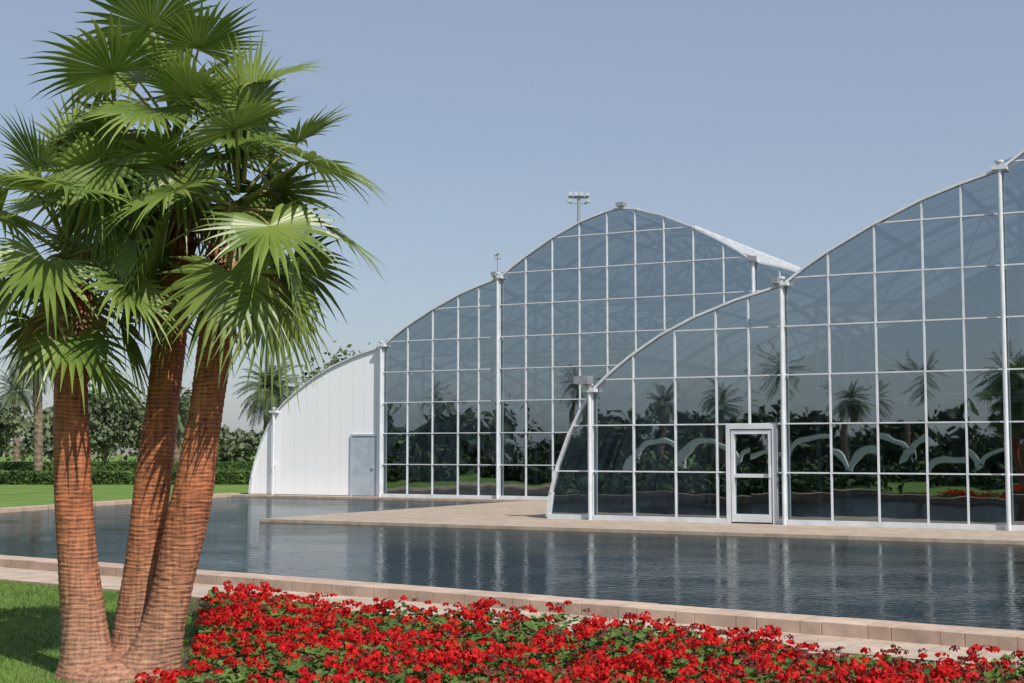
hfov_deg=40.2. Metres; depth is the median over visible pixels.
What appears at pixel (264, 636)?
geranium flower bed
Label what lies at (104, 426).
leafy tree
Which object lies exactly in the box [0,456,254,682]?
lawn
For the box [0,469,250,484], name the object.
hedge
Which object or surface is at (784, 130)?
sky
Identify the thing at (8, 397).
date palm
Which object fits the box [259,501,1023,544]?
terrace
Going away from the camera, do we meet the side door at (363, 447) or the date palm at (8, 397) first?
the side door at (363, 447)
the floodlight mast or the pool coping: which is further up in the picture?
the floodlight mast
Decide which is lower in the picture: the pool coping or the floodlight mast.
the pool coping
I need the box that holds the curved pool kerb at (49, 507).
[0,493,239,512]
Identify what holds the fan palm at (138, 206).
on the lawn at (20, 495)
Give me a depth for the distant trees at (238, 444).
120.04 m
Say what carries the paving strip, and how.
on the lawn at (20, 495)
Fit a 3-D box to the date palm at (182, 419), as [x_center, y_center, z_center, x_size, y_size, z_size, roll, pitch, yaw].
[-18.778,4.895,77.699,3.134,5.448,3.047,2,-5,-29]
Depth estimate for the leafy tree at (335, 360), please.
89.15 m
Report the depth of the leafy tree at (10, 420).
83.27 m
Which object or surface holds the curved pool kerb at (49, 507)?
on the ground at (123, 454)
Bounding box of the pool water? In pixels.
[0,497,1023,630]
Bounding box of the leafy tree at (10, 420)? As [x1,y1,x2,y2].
[0,402,31,461]
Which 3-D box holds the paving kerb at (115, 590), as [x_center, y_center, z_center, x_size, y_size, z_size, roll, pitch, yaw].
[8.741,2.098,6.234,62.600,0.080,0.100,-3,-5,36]
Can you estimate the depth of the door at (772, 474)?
30.61 m
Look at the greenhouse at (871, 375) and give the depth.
29.84 m
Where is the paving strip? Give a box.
[0,567,1023,666]
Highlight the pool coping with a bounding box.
[0,555,1023,650]
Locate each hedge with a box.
[0,460,253,471]
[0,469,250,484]
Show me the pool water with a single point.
(979, 585)
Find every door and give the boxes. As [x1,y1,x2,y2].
[350,434,376,495]
[726,424,777,523]
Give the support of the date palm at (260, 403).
on the lawn at (20, 495)
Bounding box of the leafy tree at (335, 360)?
[288,340,369,389]
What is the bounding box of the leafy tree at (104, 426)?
[88,382,144,461]
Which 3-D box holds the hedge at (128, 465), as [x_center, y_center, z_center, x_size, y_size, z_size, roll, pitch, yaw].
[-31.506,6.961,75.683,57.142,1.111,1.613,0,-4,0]
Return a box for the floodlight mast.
[567,192,589,221]
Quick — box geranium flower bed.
[116,580,1023,682]
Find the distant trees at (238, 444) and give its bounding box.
[0,382,262,461]
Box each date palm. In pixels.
[0,333,53,470]
[0,367,43,461]
[144,386,190,461]
[232,349,304,433]
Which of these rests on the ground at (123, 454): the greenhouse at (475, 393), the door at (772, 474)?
the greenhouse at (475, 393)
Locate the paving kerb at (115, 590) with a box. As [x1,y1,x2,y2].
[0,578,1021,673]
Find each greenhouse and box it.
[231,202,800,501]
[546,149,1023,530]
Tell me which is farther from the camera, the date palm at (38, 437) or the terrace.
the date palm at (38, 437)
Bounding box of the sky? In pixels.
[0,0,1023,450]
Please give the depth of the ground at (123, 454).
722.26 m
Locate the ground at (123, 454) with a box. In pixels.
[3,451,248,493]
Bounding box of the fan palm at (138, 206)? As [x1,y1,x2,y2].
[0,0,389,682]

